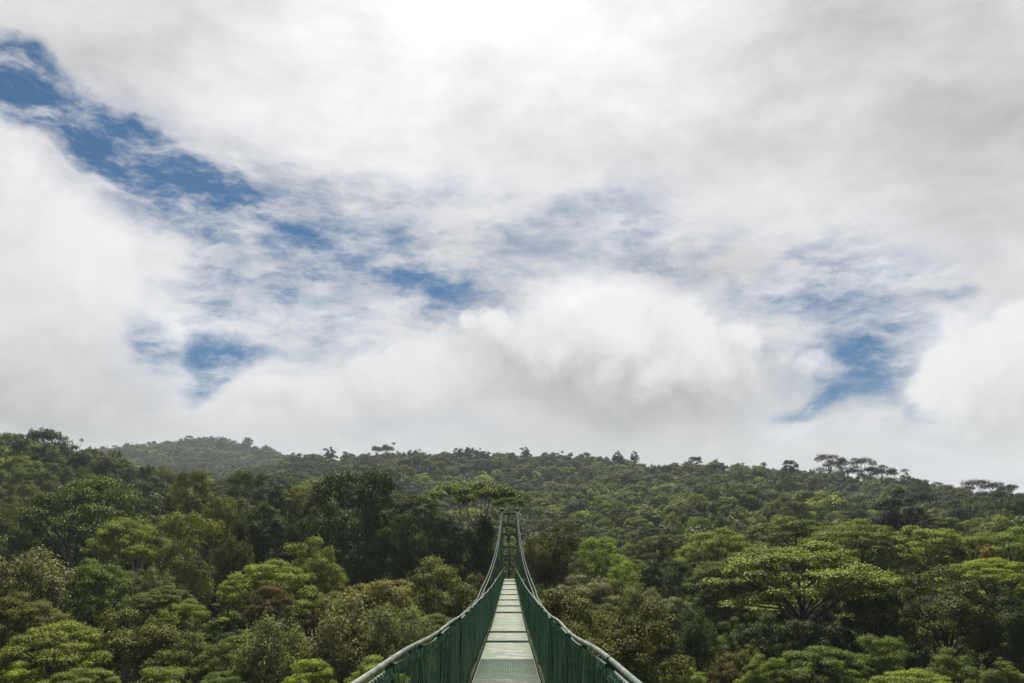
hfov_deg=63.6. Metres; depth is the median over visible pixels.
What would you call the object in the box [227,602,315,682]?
shaggy tree
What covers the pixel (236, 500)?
layered tree
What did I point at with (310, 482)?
layered tree
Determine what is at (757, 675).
rounded tree
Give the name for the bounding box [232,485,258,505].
layered tree
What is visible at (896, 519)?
rounded tree
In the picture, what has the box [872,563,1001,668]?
rounded tree
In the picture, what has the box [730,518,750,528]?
rounded tree
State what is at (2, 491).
layered tree
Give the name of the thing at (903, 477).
rounded tree
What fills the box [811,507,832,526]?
rounded tree
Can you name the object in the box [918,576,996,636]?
layered tree
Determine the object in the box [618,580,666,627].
shaggy tree
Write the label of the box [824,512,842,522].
layered tree
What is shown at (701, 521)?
rounded tree
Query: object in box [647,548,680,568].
layered tree
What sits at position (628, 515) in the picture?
layered tree
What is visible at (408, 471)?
layered tree
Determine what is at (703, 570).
layered tree
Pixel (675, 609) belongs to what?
rounded tree
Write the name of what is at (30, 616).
layered tree
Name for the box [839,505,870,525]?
layered tree
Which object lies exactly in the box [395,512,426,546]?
shaggy tree
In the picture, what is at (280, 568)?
layered tree
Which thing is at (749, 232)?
sky
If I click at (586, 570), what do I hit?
rounded tree
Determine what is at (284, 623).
rounded tree
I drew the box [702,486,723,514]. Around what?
layered tree
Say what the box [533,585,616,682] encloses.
rounded tree
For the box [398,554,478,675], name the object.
rounded tree
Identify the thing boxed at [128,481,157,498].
tall tree
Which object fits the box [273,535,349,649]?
rounded tree
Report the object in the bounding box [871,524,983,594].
layered tree
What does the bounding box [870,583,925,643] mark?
rounded tree
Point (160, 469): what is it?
shaggy tree
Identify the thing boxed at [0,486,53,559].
rounded tree
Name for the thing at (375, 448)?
ridge tree
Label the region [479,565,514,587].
tall tree
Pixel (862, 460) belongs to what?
ridge tree
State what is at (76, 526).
layered tree
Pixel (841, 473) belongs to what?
tall tree
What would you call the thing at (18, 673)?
rounded tree
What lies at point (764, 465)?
rounded tree
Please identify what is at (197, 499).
layered tree
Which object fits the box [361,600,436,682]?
shaggy tree
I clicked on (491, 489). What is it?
umbrella tree
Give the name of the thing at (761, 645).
rounded tree
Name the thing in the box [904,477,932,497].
layered tree
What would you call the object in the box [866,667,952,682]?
layered tree
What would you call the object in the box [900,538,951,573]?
rounded tree
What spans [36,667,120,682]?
layered tree
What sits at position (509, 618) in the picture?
suspension footbridge
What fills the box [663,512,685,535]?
rounded tree
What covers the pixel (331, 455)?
rounded tree
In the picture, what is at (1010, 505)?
rounded tree
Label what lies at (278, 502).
rounded tree
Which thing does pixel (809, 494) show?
rounded tree
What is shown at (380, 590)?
rounded tree
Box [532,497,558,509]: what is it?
layered tree
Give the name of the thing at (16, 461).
layered tree
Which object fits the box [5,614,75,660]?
layered tree
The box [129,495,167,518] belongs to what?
layered tree
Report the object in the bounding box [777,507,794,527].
rounded tree
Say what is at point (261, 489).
tall tree
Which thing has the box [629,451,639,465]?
rounded tree
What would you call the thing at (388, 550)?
rounded tree
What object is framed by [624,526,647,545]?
layered tree
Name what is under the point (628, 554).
layered tree
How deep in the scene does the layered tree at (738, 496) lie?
249.48 m
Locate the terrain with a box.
[0,446,914,610]
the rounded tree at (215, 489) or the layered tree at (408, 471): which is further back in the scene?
the layered tree at (408, 471)
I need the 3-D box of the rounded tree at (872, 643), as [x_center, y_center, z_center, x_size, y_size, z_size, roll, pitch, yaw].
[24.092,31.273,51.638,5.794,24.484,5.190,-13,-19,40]
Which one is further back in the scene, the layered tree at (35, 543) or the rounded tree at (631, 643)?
the layered tree at (35, 543)
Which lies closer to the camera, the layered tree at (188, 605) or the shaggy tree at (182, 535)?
the layered tree at (188, 605)
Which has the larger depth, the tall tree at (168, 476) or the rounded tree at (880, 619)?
the tall tree at (168, 476)
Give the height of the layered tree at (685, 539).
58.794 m
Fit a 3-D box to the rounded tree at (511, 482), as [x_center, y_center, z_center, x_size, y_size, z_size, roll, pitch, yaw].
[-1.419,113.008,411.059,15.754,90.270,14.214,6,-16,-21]
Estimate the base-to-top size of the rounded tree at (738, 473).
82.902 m
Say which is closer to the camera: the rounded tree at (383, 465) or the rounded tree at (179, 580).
the rounded tree at (179, 580)
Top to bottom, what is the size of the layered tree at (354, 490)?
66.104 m
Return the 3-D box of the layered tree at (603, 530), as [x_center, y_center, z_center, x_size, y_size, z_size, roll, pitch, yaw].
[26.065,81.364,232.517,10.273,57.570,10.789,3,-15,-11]
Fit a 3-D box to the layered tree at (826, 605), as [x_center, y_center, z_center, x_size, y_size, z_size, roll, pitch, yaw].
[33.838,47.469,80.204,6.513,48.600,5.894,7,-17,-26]
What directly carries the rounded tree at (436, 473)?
on the terrain
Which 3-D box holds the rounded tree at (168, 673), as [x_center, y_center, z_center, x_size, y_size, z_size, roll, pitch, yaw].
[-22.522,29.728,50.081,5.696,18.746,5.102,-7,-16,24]
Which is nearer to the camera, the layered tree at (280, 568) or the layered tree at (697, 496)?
the layered tree at (280, 568)
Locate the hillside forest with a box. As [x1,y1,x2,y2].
[0,433,1022,586]
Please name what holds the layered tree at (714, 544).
on the terrain
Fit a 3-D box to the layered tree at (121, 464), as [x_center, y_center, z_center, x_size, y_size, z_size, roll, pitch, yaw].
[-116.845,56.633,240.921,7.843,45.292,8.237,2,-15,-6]
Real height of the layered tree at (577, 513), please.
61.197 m
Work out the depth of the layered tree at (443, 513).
164.45 m
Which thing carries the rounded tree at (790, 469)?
on the terrain
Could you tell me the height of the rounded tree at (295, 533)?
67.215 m
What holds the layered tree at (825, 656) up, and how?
on the terrain
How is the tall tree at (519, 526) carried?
on the terrain
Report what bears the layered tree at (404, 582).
on the terrain
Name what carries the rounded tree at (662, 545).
on the terrain
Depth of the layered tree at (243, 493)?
169.64 m
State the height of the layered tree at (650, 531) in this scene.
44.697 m
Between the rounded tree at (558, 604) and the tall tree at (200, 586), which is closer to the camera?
the rounded tree at (558, 604)
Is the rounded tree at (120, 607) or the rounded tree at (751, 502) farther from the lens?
the rounded tree at (751, 502)
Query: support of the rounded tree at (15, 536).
on the terrain
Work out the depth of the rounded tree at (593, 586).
79.89 m
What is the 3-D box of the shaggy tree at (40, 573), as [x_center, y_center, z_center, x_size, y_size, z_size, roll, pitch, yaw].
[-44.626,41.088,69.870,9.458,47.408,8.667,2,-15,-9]
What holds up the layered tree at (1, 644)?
on the terrain
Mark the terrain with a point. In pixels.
(393, 490)
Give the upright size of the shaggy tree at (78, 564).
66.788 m
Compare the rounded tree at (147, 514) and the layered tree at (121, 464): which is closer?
the rounded tree at (147, 514)
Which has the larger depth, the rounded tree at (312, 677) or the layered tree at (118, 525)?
the layered tree at (118, 525)
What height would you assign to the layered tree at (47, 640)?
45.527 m
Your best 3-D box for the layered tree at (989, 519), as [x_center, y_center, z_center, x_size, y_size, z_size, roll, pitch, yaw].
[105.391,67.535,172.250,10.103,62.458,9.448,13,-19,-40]
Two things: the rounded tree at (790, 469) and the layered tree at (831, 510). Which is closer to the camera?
the layered tree at (831, 510)
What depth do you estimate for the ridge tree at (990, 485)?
368.08 m
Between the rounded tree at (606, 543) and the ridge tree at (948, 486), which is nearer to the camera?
the rounded tree at (606, 543)
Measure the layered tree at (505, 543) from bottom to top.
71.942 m
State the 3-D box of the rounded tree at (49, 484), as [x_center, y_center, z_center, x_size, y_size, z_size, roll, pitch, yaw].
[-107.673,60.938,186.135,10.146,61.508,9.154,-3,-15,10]
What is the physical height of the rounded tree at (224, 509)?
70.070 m
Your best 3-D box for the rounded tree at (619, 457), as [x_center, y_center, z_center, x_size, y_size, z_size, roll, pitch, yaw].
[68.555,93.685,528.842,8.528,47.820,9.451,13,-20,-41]
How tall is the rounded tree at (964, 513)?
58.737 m
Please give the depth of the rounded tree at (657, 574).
90.53 m
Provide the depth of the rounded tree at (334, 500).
126.72 m
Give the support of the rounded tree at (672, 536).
on the terrain
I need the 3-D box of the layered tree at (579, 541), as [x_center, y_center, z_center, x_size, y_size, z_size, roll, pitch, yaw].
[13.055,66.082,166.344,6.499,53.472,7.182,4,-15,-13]
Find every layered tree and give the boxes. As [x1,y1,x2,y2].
[0,455,52,492]
[0,471,159,576]
[0,486,7,503]
[0,591,71,669]
[0,615,33,653]
[0,619,120,682]
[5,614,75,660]
[19,450,42,466]
[32,535,72,560]
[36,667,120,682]
[50,557,145,648]
[68,598,134,647]
[78,516,172,583]
[111,458,130,473]
[121,585,198,682]
[128,533,182,571]
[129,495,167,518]
[152,597,216,649]
[157,546,202,574]
[170,487,207,504]
[189,632,267,682]
[199,667,257,682]
[211,497,254,520]
[211,585,263,627]
[211,628,244,660]
[215,558,315,674]
[223,485,252,502]
[226,502,291,563]
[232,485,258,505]
[241,497,264,508]
[291,584,354,628]
[300,478,320,490]
[338,477,405,567]
[379,578,438,647]
[382,492,444,555]
[397,464,416,485]
[405,612,457,682]
[420,503,452,520]
[484,549,515,572]
[487,539,520,568]
[503,548,524,568]
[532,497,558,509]
[534,518,553,533]
[534,574,591,613]
[563,534,585,559]
[566,511,588,525]
[576,526,600,548]
[585,603,639,638]
[586,532,626,562]
[588,513,606,526]
[590,526,614,536]
[596,517,614,528]
[609,544,642,564]
[610,507,627,526]
[615,512,631,533]
[615,557,644,577]
[618,620,689,679]
[622,512,639,526]
[622,516,653,535]
[623,548,656,570]
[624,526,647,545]
[628,504,644,512]
[635,525,664,542]
[637,511,662,526]
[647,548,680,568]
[656,504,666,509]
[667,502,698,524]
[673,527,760,591]
[675,534,694,542]
[680,556,764,636]
[686,493,708,509]
[691,591,750,646]
[697,540,904,660]
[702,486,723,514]
[724,487,743,507]
[726,524,759,541]
[731,531,759,545]
[743,587,798,627]
[744,514,846,570]
[759,498,788,522]
[762,645,869,682]
[782,499,808,518]
[797,517,917,579]
[809,577,866,622]
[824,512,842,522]
[827,498,856,512]
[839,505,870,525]
[844,545,894,569]
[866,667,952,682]
[870,511,885,518]
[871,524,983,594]
[871,610,931,653]
[875,494,897,509]
[880,483,910,505]
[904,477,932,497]
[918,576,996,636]
[935,557,1023,613]
[946,526,1023,610]
[956,579,1021,614]
[958,517,1000,534]
[977,644,1023,681]
[981,514,1014,526]
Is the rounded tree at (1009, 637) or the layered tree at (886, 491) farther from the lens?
the layered tree at (886, 491)
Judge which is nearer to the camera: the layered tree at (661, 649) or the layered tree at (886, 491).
the layered tree at (661, 649)
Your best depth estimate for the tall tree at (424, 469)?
426.40 m
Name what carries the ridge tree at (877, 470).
on the terrain
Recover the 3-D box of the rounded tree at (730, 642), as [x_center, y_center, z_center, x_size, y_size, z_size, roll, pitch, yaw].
[17.227,30.764,62.146,3.264,19.270,3.618,-6,-16,22]
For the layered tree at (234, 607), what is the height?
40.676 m
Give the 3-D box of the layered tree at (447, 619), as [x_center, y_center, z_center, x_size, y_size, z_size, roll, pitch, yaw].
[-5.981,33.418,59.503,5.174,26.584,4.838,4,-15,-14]
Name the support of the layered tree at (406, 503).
on the terrain
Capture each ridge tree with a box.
[372,446,381,454]
[381,442,395,458]
[813,453,845,477]
[837,456,860,475]
[847,457,876,484]
[864,464,898,483]
[885,468,908,484]
[934,484,953,492]
[954,478,990,497]
[974,481,1005,501]
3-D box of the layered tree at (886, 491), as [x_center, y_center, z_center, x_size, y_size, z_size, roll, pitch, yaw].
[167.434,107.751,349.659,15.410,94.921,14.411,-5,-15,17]
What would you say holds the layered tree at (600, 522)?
on the terrain
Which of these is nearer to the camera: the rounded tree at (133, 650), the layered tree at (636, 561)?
the rounded tree at (133, 650)
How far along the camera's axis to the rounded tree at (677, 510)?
224.25 m
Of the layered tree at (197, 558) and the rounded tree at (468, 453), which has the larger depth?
the rounded tree at (468, 453)
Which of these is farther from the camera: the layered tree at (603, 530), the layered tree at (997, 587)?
the layered tree at (603, 530)
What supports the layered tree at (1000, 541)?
on the terrain
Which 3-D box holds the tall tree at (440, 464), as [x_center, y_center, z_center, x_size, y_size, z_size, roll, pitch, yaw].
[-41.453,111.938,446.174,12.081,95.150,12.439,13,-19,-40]
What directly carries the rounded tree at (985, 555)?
on the terrain
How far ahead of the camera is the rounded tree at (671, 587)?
102.78 m
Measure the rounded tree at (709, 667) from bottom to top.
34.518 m
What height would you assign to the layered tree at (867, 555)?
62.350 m
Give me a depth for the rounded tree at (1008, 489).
359.39 m
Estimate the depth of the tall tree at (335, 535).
108.46 m
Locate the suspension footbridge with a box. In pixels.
[350,508,641,682]
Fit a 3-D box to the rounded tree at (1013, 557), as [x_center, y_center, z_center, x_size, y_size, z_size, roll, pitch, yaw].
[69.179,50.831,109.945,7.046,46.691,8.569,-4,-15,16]
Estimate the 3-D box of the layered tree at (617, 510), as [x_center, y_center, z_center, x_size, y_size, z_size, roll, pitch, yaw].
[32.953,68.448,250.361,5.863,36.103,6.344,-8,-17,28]
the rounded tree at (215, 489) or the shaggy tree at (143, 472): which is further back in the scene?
the shaggy tree at (143, 472)
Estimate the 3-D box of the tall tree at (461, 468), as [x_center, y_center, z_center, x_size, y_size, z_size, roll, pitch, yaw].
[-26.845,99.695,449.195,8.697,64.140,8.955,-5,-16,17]
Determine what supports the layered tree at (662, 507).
on the terrain
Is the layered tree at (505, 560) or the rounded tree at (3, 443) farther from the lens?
the rounded tree at (3, 443)
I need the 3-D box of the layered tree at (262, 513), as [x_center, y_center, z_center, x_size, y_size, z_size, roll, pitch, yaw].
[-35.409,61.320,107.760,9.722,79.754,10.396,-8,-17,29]
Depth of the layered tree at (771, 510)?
233.20 m
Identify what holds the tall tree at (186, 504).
on the terrain
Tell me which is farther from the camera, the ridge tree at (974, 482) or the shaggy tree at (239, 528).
the ridge tree at (974, 482)
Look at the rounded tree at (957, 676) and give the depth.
53.67 m
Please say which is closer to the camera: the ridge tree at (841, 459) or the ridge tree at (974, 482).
the ridge tree at (974, 482)
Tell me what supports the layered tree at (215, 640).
on the terrain
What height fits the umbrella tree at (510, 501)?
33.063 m
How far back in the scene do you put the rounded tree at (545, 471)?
453.69 m
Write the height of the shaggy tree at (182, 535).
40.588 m
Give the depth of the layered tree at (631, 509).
254.08 m
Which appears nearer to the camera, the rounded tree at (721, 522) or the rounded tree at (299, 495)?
the rounded tree at (299, 495)
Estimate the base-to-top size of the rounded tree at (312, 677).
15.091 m
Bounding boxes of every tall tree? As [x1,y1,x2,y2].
[0,467,27,506]
[5,471,33,506]
[5,484,39,515]
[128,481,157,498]
[145,510,226,631]
[157,473,177,490]
[161,468,213,528]
[227,469,267,527]
[248,485,266,493]
[301,464,399,590]
[310,517,326,527]
[417,465,436,485]
[429,460,447,477]
[457,465,469,476]
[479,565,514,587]
[500,521,522,541]
[828,470,846,482]
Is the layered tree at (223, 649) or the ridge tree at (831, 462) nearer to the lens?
the layered tree at (223, 649)
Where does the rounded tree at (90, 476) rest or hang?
on the terrain
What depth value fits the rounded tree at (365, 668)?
48.87 m
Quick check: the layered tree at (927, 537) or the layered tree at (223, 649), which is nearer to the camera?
the layered tree at (223, 649)
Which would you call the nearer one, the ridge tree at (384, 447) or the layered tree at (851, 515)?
the layered tree at (851, 515)
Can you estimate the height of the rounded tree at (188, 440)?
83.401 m
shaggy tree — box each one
[0,541,78,630]
[63,466,91,485]
[68,554,135,595]
[101,479,141,515]
[117,466,141,484]
[137,463,155,481]
[144,462,176,488]
[159,519,201,549]
[207,529,255,630]
[222,511,264,574]
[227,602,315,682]
[298,582,406,682]
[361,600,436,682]
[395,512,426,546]
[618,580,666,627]
[673,601,725,674]
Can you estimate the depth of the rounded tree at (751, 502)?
250.39 m
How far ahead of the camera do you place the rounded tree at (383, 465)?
428.53 m
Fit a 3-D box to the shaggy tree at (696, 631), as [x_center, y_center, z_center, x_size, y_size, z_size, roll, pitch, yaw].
[13.668,33.688,57.185,3.707,29.888,3.953,1,-15,-4]
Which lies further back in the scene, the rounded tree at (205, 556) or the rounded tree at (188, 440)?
the rounded tree at (188, 440)
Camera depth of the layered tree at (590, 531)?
227.49 m
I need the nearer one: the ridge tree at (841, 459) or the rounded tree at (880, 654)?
the rounded tree at (880, 654)
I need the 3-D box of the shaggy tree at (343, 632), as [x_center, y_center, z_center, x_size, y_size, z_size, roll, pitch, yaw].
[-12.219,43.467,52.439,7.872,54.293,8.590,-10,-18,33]
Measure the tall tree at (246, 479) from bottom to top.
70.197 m
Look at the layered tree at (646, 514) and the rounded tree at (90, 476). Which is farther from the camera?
the layered tree at (646, 514)
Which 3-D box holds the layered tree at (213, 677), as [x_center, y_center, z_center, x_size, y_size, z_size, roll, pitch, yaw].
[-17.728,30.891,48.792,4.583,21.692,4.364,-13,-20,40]
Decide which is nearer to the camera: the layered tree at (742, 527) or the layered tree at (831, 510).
the layered tree at (742, 527)
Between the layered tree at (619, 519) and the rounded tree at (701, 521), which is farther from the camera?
the layered tree at (619, 519)
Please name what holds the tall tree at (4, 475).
on the terrain
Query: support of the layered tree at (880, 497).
on the terrain
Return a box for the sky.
[0,0,1023,495]
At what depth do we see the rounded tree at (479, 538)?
99.27 m
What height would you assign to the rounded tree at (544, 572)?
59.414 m
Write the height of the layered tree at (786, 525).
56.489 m
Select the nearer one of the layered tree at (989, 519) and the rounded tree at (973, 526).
the rounded tree at (973, 526)
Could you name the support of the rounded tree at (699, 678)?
on the terrain
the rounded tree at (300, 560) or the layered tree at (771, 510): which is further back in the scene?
the layered tree at (771, 510)
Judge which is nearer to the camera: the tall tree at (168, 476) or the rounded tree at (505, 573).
the rounded tree at (505, 573)
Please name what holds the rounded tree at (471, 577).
on the terrain
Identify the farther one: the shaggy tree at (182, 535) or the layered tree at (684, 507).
the layered tree at (684, 507)
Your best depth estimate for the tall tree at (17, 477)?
192.78 m
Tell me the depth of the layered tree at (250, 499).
158.75 m
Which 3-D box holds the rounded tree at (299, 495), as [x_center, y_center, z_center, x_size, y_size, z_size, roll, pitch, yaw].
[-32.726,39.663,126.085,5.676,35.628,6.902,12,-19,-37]
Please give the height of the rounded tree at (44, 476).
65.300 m
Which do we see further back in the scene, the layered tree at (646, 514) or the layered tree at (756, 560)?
the layered tree at (646, 514)
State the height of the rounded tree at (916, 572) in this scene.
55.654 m
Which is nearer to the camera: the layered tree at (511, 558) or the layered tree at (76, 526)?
the layered tree at (76, 526)
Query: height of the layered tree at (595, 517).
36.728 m
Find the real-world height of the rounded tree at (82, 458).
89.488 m
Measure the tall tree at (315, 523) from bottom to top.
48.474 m
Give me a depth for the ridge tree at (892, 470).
403.84 m
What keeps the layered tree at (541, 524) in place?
on the terrain
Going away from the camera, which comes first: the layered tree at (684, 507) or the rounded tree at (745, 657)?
the rounded tree at (745, 657)
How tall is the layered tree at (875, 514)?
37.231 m
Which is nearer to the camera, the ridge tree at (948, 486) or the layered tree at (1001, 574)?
the layered tree at (1001, 574)
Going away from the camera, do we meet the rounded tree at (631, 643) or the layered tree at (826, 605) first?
the rounded tree at (631, 643)
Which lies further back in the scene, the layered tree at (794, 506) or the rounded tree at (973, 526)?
the layered tree at (794, 506)
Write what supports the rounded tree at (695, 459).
on the terrain
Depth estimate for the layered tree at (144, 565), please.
121.08 m
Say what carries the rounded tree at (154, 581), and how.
on the terrain
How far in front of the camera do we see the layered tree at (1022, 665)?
70.61 m
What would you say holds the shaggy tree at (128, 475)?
on the terrain
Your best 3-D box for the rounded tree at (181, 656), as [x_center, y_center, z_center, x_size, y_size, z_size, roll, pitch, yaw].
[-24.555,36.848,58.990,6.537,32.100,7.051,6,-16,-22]
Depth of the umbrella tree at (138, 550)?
76.93 m
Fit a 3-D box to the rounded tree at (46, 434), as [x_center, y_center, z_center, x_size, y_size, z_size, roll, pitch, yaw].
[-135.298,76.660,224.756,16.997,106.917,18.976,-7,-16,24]
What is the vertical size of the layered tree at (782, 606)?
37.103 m
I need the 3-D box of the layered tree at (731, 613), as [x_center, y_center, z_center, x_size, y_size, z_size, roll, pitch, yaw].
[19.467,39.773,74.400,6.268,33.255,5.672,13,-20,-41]
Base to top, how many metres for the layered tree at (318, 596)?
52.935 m
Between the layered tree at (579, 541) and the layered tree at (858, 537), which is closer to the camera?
the layered tree at (858, 537)
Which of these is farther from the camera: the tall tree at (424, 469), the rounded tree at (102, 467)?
the tall tree at (424, 469)
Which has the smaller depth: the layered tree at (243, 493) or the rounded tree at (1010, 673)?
the rounded tree at (1010, 673)
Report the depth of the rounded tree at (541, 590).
106.38 m
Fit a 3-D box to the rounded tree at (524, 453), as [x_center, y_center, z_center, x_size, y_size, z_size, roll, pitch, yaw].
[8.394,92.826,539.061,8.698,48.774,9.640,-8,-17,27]
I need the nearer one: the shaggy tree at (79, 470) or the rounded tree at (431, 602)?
the rounded tree at (431, 602)
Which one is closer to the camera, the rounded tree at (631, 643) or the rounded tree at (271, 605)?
the rounded tree at (631, 643)
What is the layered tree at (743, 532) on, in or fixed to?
on the terrain
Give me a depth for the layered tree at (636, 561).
128.18 m
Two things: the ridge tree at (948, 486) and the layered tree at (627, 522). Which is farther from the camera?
the ridge tree at (948, 486)
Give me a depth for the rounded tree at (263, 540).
128.89 m
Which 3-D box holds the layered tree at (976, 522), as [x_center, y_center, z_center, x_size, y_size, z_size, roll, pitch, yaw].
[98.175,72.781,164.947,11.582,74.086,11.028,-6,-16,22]
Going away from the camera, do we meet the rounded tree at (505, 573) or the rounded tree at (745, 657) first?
the rounded tree at (745, 657)
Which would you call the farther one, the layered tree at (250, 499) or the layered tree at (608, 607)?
the layered tree at (250, 499)
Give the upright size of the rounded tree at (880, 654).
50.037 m
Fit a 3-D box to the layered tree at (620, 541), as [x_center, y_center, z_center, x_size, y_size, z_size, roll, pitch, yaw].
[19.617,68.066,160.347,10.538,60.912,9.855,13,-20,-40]
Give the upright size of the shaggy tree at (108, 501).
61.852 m
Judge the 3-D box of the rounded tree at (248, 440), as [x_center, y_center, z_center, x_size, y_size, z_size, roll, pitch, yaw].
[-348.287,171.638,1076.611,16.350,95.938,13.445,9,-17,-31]
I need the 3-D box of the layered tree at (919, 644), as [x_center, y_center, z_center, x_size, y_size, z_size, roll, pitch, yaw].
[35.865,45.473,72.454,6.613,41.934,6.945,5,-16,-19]
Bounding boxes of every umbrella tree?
[120,545,153,631]
[416,479,532,591]
[491,497,525,578]
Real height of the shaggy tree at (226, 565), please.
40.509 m
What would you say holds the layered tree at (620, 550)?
on the terrain
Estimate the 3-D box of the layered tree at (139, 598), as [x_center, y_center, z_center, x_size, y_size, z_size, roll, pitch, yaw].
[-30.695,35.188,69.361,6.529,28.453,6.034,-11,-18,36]
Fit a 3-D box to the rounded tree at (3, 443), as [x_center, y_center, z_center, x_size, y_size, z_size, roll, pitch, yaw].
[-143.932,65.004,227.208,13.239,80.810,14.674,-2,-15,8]
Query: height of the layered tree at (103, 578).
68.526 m
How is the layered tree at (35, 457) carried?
on the terrain
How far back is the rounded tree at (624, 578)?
93.03 m
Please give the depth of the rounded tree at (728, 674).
54.00 m
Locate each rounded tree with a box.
[0,432,31,459]
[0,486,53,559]
[0,519,34,592]
[0,660,48,682]
[8,427,72,485]
[29,457,77,492]
[32,475,61,507]
[46,438,101,476]
[69,598,185,682]
[75,455,119,481]
[84,473,116,493]
[87,592,142,633]
[124,511,167,547]
[128,666,191,682]
[138,562,175,681]
[139,622,217,682]
[158,533,207,579]
[164,550,211,593]
[183,436,192,443]
[187,491,247,609]
[198,482,228,511]
[241,437,253,444]
[241,585,295,636]
[250,613,295,653]
[255,516,283,551]
[267,482,305,524]
[273,499,328,560]
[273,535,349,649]
[278,556,317,607]
[282,657,336,682]
[284,484,316,517]
[303,578,425,627]
[310,486,345,519]
[321,447,338,458]
[344,654,409,682]
[365,501,428,586]
[380,463,392,473]
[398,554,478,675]
[420,511,498,587]
[430,469,446,481]
[437,566,484,642]
[464,447,476,458]
[487,564,520,590]
[499,478,520,489]
[520,447,531,457]
[520,513,589,598]
[529,582,564,600]
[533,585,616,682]
[539,468,552,481]
[558,569,623,622]
[561,587,695,682]
[565,562,602,582]
[571,536,634,596]
[602,562,650,606]
[612,450,623,462]
[628,533,678,566]
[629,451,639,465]
[640,556,701,629]
[643,596,691,659]
[653,567,689,603]
[656,662,707,682]
[659,505,687,529]
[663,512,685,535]
[668,529,699,558]
[673,635,746,682]
[682,456,702,470]
[684,516,718,533]
[704,515,730,531]
[707,654,744,682]
[716,616,751,669]
[719,612,829,682]
[722,641,762,682]
[724,468,742,482]
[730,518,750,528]
[732,652,794,682]
[739,488,763,516]
[749,462,770,477]
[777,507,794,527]
[779,460,801,475]
[800,491,819,519]
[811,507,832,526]
[835,577,930,660]
[838,634,923,682]
[840,632,905,682]
[860,486,947,546]
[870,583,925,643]
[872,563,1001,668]
[900,472,910,484]
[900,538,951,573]
[906,542,961,589]
[920,647,983,682]
[934,491,986,522]
[961,519,992,535]
[969,657,1023,682]
[972,585,1023,680]
[974,544,1000,567]
[981,483,1023,526]
[983,546,1023,578]
[996,484,1023,499]
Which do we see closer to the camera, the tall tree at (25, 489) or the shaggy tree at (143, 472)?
the tall tree at (25, 489)
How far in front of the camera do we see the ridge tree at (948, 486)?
379.09 m
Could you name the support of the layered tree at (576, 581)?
on the terrain
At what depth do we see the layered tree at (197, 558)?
111.67 m
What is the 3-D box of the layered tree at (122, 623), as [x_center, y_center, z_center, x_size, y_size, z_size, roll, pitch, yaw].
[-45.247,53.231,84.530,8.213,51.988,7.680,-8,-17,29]

